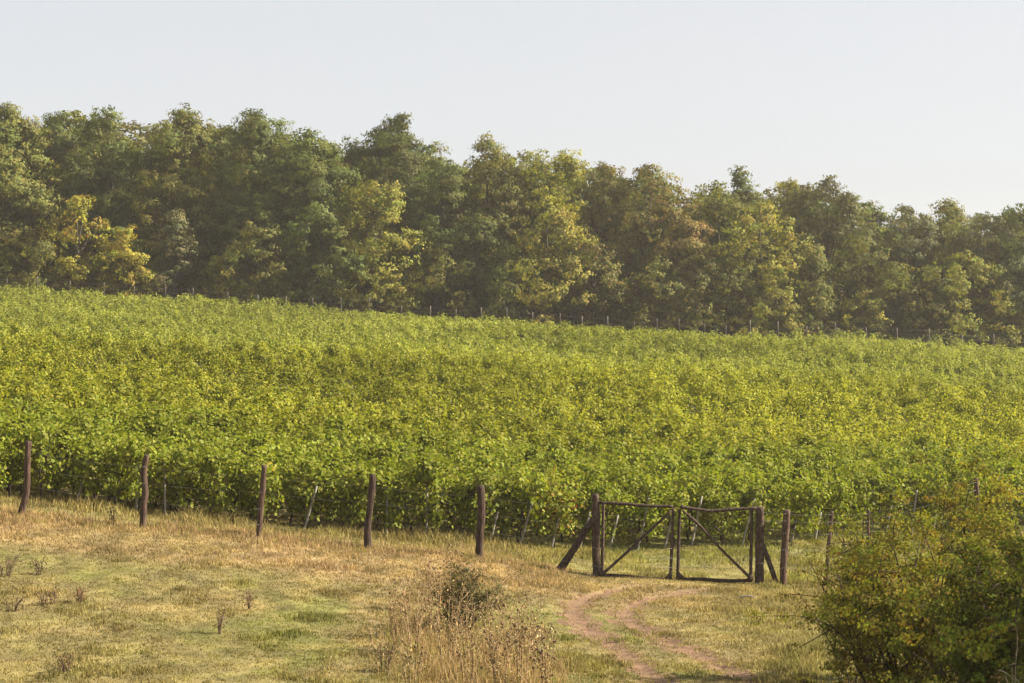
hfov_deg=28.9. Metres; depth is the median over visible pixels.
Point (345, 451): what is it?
grapevine
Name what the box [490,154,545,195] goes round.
oak tree
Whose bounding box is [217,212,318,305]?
hornbeam tree
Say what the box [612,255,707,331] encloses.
hornbeam tree
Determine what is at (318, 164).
oak tree
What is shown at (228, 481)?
grapevine
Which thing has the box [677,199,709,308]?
oak tree
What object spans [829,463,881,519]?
grapevine
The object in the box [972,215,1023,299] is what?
oak tree
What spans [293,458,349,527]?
grapevine
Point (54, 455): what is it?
grapevine
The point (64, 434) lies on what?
grapevine
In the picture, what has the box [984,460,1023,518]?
grapevine
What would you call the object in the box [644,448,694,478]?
grapevine
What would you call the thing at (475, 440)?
grapevine
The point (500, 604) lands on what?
dry weed
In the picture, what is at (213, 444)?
grapevine
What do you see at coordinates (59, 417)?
grapevine
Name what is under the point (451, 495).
grapevine
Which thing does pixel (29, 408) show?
grapevine
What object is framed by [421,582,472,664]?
dry weed
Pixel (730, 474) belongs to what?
grapevine
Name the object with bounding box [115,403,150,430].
grapevine
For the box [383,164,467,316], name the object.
oak tree
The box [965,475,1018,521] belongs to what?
grapevine
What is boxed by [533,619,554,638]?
meadow weed
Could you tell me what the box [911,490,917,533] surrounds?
vineyard stake
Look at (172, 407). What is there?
grapevine
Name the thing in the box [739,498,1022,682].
bush
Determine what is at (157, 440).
grapevine
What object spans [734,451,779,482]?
grapevine
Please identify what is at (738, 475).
grapevine
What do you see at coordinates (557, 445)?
grapevine
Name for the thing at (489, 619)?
dry weed
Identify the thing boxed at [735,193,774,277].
oak tree
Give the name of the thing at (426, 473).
grapevine
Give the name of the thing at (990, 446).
grapevine
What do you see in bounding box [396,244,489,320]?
hornbeam tree
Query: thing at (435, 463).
grapevine
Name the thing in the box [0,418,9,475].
grapevine
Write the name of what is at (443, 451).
grapevine
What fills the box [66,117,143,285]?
oak tree
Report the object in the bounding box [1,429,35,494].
grapevine
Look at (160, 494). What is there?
grapevine
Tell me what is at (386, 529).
vineyard stake
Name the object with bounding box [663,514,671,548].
vineyard stake
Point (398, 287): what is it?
tree
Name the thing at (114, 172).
oak tree
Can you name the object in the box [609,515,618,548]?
vineyard stake
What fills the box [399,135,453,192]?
oak tree
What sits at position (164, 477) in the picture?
vineyard stake
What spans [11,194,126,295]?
yellow tree
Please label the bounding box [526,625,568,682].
dry weed
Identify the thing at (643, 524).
vineyard stake
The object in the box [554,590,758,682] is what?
dirt track
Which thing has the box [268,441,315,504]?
grapevine
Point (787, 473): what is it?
grapevine
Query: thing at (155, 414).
grapevine
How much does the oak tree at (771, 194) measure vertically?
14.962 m
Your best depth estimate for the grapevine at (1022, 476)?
62.19 m
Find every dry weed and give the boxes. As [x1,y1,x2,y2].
[368,635,399,671]
[382,585,417,637]
[389,575,431,652]
[391,633,429,682]
[412,548,440,610]
[412,554,453,635]
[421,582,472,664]
[437,534,467,590]
[444,591,492,681]
[474,593,511,656]
[475,605,524,682]
[486,574,526,633]
[501,590,543,682]
[507,594,547,653]
[524,624,558,670]
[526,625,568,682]
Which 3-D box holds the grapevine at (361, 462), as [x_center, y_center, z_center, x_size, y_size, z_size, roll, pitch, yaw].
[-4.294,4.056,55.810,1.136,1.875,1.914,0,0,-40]
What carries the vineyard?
on the ground at (216, 644)
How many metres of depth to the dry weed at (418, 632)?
35.26 m
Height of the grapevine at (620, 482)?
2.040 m
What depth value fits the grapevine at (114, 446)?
54.19 m
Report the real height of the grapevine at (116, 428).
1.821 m
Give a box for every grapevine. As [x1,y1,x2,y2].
[0,399,23,423]
[0,399,27,412]
[0,411,26,440]
[0,416,23,473]
[0,417,36,497]
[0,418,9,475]
[0,437,19,488]
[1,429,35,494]
[2,406,41,423]
[2,415,36,489]
[8,416,70,500]
[10,414,55,486]
[11,397,65,423]
[18,412,53,423]
[29,416,74,472]
[33,439,80,494]
[34,424,89,496]
[41,406,73,419]
[43,409,79,452]
[50,412,109,433]
[51,406,93,421]
[52,425,89,493]
[52,431,110,499]
[55,439,111,502]
[59,408,127,469]
[69,435,122,504]
[72,408,126,424]
[74,423,122,497]
[83,430,135,497]
[91,430,160,508]
[93,425,123,434]
[95,404,142,431]
[97,437,140,500]
[111,421,149,438]
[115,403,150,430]
[117,452,167,507]
[125,404,186,445]
[125,435,155,500]
[127,416,187,446]
[133,431,187,497]
[141,437,183,510]
[146,438,178,501]
[148,443,209,515]
[150,404,190,447]
[154,450,197,508]
[160,422,199,448]
[161,424,205,448]
[163,457,221,512]
[175,408,219,439]
[179,439,233,514]
[181,420,234,450]
[181,450,244,516]
[186,406,222,445]
[187,429,238,496]
[189,439,240,507]
[198,438,246,455]
[204,436,254,509]
[206,445,273,520]
[209,413,253,441]
[217,455,271,518]
[224,457,289,522]
[227,429,276,457]
[229,432,293,499]
[231,427,271,446]
[232,420,264,438]
[244,461,290,514]
[249,424,286,438]
[254,431,302,449]
[262,445,318,523]
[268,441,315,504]
[271,438,309,511]
[274,453,336,524]
[289,431,318,446]
[291,441,324,483]
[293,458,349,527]
[296,427,352,453]
[298,440,352,506]
[298,465,327,519]
[299,422,355,455]
[305,452,325,513]
[313,414,368,449]
[318,452,364,525]
[319,461,387,533]
[324,460,388,531]
[326,443,367,465]
[341,454,377,503]
[344,444,379,496]
[346,436,401,505]
[348,456,408,528]
[349,427,394,446]
[359,441,417,500]
[362,454,421,521]
[365,431,397,454]
[366,455,447,533]
[372,470,414,533]
[373,438,421,466]
[389,447,457,510]
[390,435,424,452]
[392,441,443,462]
[392,455,460,533]
[393,442,432,504]
[396,463,444,530]
[399,430,458,463]
[422,468,480,534]
[428,430,473,458]
[431,455,455,508]
[432,449,474,510]
[435,441,459,462]
[435,441,481,472]
[436,467,474,532]
[446,461,489,525]
[447,467,509,534]
[448,445,488,458]
[453,468,508,528]
[454,440,505,460]
[454,449,517,507]
[461,435,497,452]
[462,449,525,474]
[474,440,525,461]
[483,461,530,529]
[485,473,510,531]
[486,448,514,462]
[486,461,562,542]
[491,454,539,473]
[492,436,539,458]
[492,457,542,520]
[498,466,550,540]
[504,435,544,460]
[505,465,561,535]
[507,444,560,467]
[520,449,570,468]
[527,461,562,522]
[527,467,587,546]
[528,438,570,467]
[532,450,586,498]
[534,458,581,523]
[538,477,592,541]
[545,448,591,510]
[547,462,614,536]
[552,456,621,529]
[567,444,628,473]
[568,441,605,460]
[572,452,625,471]
[574,458,647,519]
[575,435,641,472]
[575,456,618,511]
[575,483,628,539]
[576,473,627,541]
[581,468,633,533]
[607,491,669,547]
[611,464,659,522]
[612,455,662,514]
[616,474,672,541]
[618,444,670,474]
[624,448,663,467]
[624,471,679,532]
[637,479,697,542]
[638,471,683,521]
[642,453,703,521]
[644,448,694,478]
[647,443,706,473]
[661,470,724,539]
[665,464,725,521]
[671,467,710,533]
[681,451,720,470]
[686,438,730,466]
[686,484,743,545]
[688,459,763,532]
[694,467,752,539]
[695,445,734,466]
[702,459,757,515]
[704,456,753,476]
[708,453,751,475]
[717,442,760,471]
[724,479,779,542]
[731,483,789,527]
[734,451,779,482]
[736,465,784,520]
[739,465,782,502]
[740,450,801,505]
[751,441,787,463]
[757,440,799,468]
[764,469,812,526]
[764,476,833,541]
[769,466,824,534]
[770,466,815,520]
[771,443,819,465]
[771,452,814,477]
[778,447,835,476]
[793,438,844,465]
[795,474,858,535]
[796,448,856,471]
[800,443,850,465]
[805,440,860,458]
[806,467,856,530]
[807,460,843,513]
[825,453,882,508]
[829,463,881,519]
[837,472,883,530]
[845,446,868,459]
[848,471,884,522]
[850,442,906,467]
[850,449,887,463]
[850,458,871,498]
[855,439,905,455]
[855,459,920,528]
[858,468,913,531]
[865,437,905,454]
[869,457,898,499]
[870,460,906,506]
[873,467,916,517]
[880,456,935,507]
[889,447,936,467]
[890,451,929,467]
[890,460,946,519]
[891,464,949,524]
[899,434,941,459]
[899,445,934,458]
[900,444,945,471]
[903,465,953,528]
[921,446,964,507]
[921,460,989,531]
[922,455,978,520]
[923,440,966,458]
[928,450,969,467]
[929,471,972,525]
[959,444,991,459]
[960,437,1003,449]
[962,444,996,457]
[962,463,998,514]
[964,451,995,462]
[964,460,1002,504]
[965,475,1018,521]
[973,444,1000,457]
[973,448,1017,459]
[978,448,1023,468]
[981,457,1023,512]
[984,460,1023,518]
[988,470,1023,525]
[995,442,1023,455]
[1014,465,1023,514]
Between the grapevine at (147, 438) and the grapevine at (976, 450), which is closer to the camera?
the grapevine at (147, 438)
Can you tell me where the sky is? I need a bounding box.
[0,0,1023,253]
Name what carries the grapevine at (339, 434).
on the ground at (216, 644)
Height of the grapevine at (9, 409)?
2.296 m
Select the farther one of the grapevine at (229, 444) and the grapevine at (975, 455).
the grapevine at (975, 455)
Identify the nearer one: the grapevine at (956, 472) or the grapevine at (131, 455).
the grapevine at (131, 455)
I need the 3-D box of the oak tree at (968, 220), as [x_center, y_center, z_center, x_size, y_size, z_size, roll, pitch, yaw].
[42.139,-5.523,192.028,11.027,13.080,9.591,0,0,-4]
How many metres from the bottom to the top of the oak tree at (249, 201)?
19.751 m
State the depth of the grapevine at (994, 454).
68.01 m
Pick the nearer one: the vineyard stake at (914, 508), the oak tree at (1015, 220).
the vineyard stake at (914, 508)
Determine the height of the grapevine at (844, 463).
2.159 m
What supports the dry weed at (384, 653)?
on the ground at (216, 644)
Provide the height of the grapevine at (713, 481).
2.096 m
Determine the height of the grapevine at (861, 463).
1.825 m
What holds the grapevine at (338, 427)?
on the ground at (216, 644)
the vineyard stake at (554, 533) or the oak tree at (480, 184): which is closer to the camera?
the vineyard stake at (554, 533)
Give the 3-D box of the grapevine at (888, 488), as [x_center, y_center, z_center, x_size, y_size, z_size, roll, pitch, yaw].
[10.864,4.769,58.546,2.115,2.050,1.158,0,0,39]
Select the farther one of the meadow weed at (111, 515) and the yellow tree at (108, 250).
the yellow tree at (108, 250)
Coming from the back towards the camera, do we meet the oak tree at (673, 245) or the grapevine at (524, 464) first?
the oak tree at (673, 245)
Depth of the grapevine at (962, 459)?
65.75 m
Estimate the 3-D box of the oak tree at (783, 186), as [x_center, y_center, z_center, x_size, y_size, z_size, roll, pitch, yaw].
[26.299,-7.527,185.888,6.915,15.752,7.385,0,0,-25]
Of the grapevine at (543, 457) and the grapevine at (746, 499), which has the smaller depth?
the grapevine at (746, 499)
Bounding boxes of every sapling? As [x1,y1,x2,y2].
[140,207,206,301]
[188,255,248,301]
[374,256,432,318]
[832,289,893,341]
[972,288,1023,350]
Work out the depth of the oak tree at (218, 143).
187.54 m
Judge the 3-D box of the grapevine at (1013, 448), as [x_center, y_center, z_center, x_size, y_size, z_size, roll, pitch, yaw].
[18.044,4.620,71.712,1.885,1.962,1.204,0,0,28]
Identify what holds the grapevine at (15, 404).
on the ground at (216, 644)
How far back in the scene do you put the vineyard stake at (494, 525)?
52.55 m
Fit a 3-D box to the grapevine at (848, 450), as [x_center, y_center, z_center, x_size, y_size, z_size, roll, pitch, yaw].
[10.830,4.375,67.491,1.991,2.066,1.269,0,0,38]
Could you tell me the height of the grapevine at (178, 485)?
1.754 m
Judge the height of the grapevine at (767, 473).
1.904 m
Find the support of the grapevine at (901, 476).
on the ground at (216, 644)
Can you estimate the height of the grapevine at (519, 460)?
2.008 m
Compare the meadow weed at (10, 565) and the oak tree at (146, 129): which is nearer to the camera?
the meadow weed at (10, 565)
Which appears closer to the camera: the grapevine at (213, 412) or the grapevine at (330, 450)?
the grapevine at (330, 450)
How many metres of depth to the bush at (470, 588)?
37.56 m
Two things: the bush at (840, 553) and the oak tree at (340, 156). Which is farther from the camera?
the oak tree at (340, 156)
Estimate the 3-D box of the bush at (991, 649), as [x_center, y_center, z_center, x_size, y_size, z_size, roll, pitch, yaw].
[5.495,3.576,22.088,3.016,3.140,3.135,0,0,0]
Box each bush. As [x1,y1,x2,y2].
[416,552,524,635]
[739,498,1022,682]
[773,512,944,678]
[792,646,879,682]
[851,441,1023,674]
[877,527,1023,682]
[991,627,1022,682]
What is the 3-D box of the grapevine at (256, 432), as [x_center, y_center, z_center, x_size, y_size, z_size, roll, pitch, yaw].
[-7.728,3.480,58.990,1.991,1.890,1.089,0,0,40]
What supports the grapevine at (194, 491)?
on the ground at (216, 644)
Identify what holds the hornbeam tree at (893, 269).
on the ground at (216, 644)
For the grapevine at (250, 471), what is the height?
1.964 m
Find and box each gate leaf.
[599,501,674,579]
[676,505,756,582]
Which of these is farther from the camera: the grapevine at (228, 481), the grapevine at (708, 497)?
the grapevine at (708, 497)
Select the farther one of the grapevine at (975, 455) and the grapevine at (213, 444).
the grapevine at (975, 455)
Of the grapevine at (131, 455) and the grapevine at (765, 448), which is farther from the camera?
the grapevine at (765, 448)
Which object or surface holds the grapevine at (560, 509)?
on the ground at (216, 644)
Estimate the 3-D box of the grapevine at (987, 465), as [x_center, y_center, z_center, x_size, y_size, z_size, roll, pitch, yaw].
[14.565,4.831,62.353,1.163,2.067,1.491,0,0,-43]
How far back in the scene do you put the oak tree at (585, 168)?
195.57 m
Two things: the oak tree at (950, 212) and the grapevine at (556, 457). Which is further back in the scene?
the oak tree at (950, 212)
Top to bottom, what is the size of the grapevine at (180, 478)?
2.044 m
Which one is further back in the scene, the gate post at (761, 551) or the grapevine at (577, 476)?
the grapevine at (577, 476)
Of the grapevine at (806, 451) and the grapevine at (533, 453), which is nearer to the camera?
the grapevine at (533, 453)
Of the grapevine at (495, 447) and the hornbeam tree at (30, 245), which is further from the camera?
the hornbeam tree at (30, 245)
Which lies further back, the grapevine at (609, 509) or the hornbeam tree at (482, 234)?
the hornbeam tree at (482, 234)
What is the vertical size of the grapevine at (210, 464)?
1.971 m
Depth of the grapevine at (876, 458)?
64.73 m
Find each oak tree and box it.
[0,101,75,289]
[0,128,37,275]
[6,110,133,278]
[18,111,100,286]
[34,105,166,295]
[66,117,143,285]
[86,120,160,297]
[113,102,244,299]
[125,120,184,224]
[128,119,196,299]
[183,123,249,289]
[183,125,286,300]
[191,107,308,306]
[248,127,369,307]
[249,129,302,287]
[282,143,353,282]
[311,140,421,307]
[326,135,401,308]
[330,112,445,308]
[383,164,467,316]
[395,159,494,318]
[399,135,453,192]
[415,165,471,313]
[427,131,543,323]
[445,157,521,315]
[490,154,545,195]
[497,149,569,314]
[513,148,614,324]
[536,161,656,327]
[537,155,614,315]
[572,173,637,317]
[574,162,699,330]
[611,170,679,321]
[635,186,735,333]
[651,183,690,215]
[672,187,771,331]
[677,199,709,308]
[687,180,736,203]
[691,165,784,305]
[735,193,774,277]
[760,187,829,279]
[760,194,844,328]
[763,177,824,336]
[774,174,890,335]
[796,189,867,291]
[824,217,921,337]
[828,197,906,330]
[843,203,955,342]
[877,214,936,337]
[893,197,980,342]
[900,216,986,335]
[932,211,1023,346]
[963,215,997,332]
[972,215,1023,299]
[978,203,1023,350]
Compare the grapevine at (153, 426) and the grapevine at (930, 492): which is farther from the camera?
the grapevine at (930, 492)
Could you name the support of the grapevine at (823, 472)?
on the ground at (216, 644)
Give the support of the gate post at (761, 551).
on the ground at (216, 644)
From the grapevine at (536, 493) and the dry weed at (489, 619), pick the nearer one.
the dry weed at (489, 619)
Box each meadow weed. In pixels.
[0,554,22,577]
[0,590,26,611]
[27,557,47,574]
[31,586,50,604]
[46,586,60,603]
[56,646,76,671]
[67,586,88,602]
[106,507,119,524]
[212,608,227,633]
[243,589,258,608]
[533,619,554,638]
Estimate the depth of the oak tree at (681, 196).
200.88 m
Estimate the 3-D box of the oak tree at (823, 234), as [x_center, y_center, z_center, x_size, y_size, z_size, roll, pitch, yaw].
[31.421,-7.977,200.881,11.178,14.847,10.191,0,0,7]
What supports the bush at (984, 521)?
on the ground at (216, 644)
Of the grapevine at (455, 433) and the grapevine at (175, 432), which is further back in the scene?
the grapevine at (455, 433)
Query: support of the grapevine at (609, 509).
on the ground at (216, 644)
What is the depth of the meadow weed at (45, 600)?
38.21 m
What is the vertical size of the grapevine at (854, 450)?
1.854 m
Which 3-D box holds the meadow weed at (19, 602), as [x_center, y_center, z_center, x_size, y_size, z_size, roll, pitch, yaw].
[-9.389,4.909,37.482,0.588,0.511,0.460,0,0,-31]
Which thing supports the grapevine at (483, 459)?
on the ground at (216, 644)
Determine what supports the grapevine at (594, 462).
on the ground at (216, 644)
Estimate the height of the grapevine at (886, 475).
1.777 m
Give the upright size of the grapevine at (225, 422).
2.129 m
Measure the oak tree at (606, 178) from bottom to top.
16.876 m
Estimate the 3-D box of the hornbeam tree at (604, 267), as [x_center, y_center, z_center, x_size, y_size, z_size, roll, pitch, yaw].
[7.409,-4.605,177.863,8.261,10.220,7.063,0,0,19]
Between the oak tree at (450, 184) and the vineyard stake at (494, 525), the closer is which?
the vineyard stake at (494, 525)
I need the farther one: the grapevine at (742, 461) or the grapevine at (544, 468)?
the grapevine at (742, 461)
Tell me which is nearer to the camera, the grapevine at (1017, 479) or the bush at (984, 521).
the bush at (984, 521)
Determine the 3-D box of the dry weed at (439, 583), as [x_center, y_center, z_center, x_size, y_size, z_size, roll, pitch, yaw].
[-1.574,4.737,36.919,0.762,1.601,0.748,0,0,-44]
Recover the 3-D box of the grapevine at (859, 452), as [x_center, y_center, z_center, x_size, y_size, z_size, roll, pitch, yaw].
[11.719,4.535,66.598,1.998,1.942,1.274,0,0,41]
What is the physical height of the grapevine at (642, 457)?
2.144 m
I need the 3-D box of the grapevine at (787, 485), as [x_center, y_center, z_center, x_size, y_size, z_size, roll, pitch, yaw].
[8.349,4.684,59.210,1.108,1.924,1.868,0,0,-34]
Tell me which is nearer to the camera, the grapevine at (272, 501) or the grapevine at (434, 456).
the grapevine at (272, 501)
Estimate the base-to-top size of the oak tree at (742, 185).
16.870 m
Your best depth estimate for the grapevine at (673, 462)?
58.76 m
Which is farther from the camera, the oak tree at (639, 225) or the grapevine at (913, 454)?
the oak tree at (639, 225)
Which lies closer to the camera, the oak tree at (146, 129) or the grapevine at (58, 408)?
the grapevine at (58, 408)
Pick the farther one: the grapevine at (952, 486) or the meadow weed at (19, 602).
the grapevine at (952, 486)
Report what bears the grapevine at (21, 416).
on the ground at (216, 644)
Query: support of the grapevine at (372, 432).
on the ground at (216, 644)
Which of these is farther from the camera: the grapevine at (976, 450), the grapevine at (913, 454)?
the grapevine at (976, 450)
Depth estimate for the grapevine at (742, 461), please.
62.20 m
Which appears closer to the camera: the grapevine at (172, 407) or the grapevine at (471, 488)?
the grapevine at (471, 488)
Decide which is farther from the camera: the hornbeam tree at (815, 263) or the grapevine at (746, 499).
the hornbeam tree at (815, 263)
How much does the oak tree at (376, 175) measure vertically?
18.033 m
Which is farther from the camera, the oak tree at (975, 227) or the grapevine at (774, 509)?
the oak tree at (975, 227)
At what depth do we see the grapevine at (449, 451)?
57.23 m
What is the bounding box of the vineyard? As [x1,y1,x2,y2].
[0,283,1023,472]
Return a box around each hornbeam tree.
[0,232,70,294]
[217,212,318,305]
[278,199,372,312]
[314,177,432,314]
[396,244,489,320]
[428,212,520,320]
[472,244,535,324]
[488,194,604,326]
[557,234,632,330]
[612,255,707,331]
[634,237,735,336]
[667,256,765,336]
[695,200,840,337]
[735,258,825,340]
[781,242,846,337]
[848,260,935,343]
[894,261,984,347]
[910,249,1017,347]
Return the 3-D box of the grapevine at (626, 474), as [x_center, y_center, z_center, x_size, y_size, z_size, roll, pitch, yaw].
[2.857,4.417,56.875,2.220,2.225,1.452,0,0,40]
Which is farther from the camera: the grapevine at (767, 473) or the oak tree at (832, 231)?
the oak tree at (832, 231)
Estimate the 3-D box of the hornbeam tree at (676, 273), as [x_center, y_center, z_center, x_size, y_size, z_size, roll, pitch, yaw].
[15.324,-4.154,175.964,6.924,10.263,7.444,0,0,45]
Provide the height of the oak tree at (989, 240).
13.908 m
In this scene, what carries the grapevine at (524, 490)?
on the ground at (216, 644)
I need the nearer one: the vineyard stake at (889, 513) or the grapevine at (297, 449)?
the grapevine at (297, 449)
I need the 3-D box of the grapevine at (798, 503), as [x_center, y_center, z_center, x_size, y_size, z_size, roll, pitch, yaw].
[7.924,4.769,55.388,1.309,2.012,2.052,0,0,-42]
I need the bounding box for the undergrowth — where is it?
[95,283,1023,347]
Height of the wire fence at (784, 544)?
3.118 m
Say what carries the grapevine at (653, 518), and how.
on the ground at (216, 644)
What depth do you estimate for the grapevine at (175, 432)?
56.15 m
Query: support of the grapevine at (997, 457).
on the ground at (216, 644)
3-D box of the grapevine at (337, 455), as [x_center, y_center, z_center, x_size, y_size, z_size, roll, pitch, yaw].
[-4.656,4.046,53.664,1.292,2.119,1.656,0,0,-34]
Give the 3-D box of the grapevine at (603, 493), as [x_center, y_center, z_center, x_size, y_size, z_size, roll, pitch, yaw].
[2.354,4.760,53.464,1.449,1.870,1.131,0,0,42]
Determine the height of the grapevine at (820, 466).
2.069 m
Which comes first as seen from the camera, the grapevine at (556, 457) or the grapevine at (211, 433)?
the grapevine at (211, 433)
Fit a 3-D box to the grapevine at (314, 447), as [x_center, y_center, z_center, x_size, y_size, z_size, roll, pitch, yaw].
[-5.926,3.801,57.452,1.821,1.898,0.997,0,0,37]
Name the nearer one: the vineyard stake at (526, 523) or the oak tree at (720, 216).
the vineyard stake at (526, 523)
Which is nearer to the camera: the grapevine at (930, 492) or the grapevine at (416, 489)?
the grapevine at (416, 489)
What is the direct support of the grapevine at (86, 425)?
on the ground at (216, 644)
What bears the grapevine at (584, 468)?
on the ground at (216, 644)
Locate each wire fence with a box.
[0,441,594,564]
[6,276,1022,346]
[762,478,1022,584]
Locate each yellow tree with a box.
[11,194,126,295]
[74,224,159,298]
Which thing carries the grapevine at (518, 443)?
on the ground at (216, 644)
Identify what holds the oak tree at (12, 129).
on the ground at (216, 644)
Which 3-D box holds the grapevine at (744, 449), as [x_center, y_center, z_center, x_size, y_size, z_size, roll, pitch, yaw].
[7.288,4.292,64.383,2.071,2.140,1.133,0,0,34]
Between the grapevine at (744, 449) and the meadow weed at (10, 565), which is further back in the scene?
the grapevine at (744, 449)
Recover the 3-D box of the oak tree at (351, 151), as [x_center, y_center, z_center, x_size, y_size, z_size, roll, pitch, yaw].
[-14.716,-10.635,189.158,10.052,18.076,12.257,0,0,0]
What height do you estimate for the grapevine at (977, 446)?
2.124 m
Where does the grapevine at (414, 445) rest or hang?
on the ground at (216, 644)
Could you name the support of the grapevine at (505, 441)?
on the ground at (216, 644)
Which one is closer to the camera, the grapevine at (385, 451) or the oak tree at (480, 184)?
the grapevine at (385, 451)
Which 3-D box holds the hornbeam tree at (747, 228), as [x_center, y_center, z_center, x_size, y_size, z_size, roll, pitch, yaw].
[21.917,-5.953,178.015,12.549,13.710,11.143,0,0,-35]
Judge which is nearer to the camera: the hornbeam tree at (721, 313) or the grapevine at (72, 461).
the grapevine at (72, 461)
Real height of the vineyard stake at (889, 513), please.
1.500 m
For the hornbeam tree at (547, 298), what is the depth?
176.34 m
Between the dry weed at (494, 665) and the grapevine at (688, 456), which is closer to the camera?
the dry weed at (494, 665)
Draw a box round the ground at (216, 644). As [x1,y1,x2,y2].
[0,314,1023,682]
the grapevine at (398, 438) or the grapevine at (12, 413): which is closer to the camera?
the grapevine at (12, 413)
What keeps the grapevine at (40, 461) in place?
on the ground at (216, 644)
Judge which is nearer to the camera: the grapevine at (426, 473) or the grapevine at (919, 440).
the grapevine at (426, 473)
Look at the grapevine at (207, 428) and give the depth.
57.57 m
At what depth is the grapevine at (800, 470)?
57.56 m
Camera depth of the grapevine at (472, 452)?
59.98 m
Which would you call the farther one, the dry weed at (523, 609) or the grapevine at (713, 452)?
the grapevine at (713, 452)
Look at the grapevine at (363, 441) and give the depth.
58.21 m
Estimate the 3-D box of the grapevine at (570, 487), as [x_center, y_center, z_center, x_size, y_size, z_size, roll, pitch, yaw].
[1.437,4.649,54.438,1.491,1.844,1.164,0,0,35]
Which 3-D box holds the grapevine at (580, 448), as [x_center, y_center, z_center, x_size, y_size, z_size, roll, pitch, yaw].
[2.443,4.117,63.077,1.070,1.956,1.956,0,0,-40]
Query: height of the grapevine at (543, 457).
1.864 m
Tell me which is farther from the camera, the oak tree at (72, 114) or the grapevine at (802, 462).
the oak tree at (72, 114)
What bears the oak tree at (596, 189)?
on the ground at (216, 644)
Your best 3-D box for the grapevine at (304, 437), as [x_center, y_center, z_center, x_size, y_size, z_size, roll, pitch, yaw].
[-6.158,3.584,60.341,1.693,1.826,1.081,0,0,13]
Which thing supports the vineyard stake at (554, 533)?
on the ground at (216, 644)
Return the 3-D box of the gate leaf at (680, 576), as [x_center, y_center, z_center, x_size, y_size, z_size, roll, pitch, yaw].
[4.829,4.779,46.964,1.911,1.819,0.236,0,0,0]
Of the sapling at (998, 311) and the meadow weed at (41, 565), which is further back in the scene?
the sapling at (998, 311)
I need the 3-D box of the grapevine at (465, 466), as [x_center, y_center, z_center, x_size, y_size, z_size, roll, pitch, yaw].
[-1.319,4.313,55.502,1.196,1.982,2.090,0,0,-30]
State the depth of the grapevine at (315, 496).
53.93 m
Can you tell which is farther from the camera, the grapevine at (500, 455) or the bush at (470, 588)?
the grapevine at (500, 455)
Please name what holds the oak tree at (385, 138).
on the ground at (216, 644)
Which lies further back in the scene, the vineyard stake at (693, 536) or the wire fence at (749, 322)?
the wire fence at (749, 322)
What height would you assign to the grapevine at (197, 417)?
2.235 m
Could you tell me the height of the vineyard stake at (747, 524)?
1.587 m
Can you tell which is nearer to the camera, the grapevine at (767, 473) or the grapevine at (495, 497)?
the grapevine at (495, 497)
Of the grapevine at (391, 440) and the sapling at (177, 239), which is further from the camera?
the sapling at (177, 239)
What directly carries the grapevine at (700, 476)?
on the ground at (216, 644)
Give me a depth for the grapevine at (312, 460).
55.54 m
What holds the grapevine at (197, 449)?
on the ground at (216, 644)
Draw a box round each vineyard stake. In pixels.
[135,464,139,511]
[163,462,165,515]
[304,486,317,528]
[385,492,387,534]
[425,488,427,539]
[490,512,498,538]
[520,496,534,542]
[551,518,559,546]
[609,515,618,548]
[636,498,649,549]
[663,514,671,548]
[690,496,702,546]
[742,497,755,545]
[790,517,797,543]
[885,490,893,533]
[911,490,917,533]
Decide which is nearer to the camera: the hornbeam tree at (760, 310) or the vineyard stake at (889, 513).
the vineyard stake at (889, 513)
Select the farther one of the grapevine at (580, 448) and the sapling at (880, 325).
the sapling at (880, 325)
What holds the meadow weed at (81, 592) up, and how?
on the ground at (216, 644)
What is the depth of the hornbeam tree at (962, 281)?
177.20 m
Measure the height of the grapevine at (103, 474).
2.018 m
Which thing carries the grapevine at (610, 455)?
on the ground at (216, 644)
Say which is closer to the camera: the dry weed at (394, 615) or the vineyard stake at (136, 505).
the dry weed at (394, 615)
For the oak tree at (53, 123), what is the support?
on the ground at (216, 644)
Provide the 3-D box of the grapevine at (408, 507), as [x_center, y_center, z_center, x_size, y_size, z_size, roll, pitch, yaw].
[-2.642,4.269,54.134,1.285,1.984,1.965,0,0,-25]
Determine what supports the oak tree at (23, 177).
on the ground at (216, 644)
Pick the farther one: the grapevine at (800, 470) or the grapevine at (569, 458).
the grapevine at (569, 458)
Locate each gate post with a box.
[557,494,600,575]
[755,507,777,583]
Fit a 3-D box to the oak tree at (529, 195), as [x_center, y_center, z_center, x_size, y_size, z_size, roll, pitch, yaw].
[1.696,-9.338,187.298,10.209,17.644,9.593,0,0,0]
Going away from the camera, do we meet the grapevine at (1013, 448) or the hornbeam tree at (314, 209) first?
the grapevine at (1013, 448)
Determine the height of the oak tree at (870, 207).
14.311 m
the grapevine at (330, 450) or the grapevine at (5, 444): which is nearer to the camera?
the grapevine at (5, 444)
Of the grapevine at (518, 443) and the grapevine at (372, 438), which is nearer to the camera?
the grapevine at (372, 438)
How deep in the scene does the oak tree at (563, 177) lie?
183.05 m
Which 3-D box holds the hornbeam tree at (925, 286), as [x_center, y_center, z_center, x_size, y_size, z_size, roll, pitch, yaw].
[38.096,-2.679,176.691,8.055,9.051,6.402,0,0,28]
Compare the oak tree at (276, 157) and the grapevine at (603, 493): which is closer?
the grapevine at (603, 493)

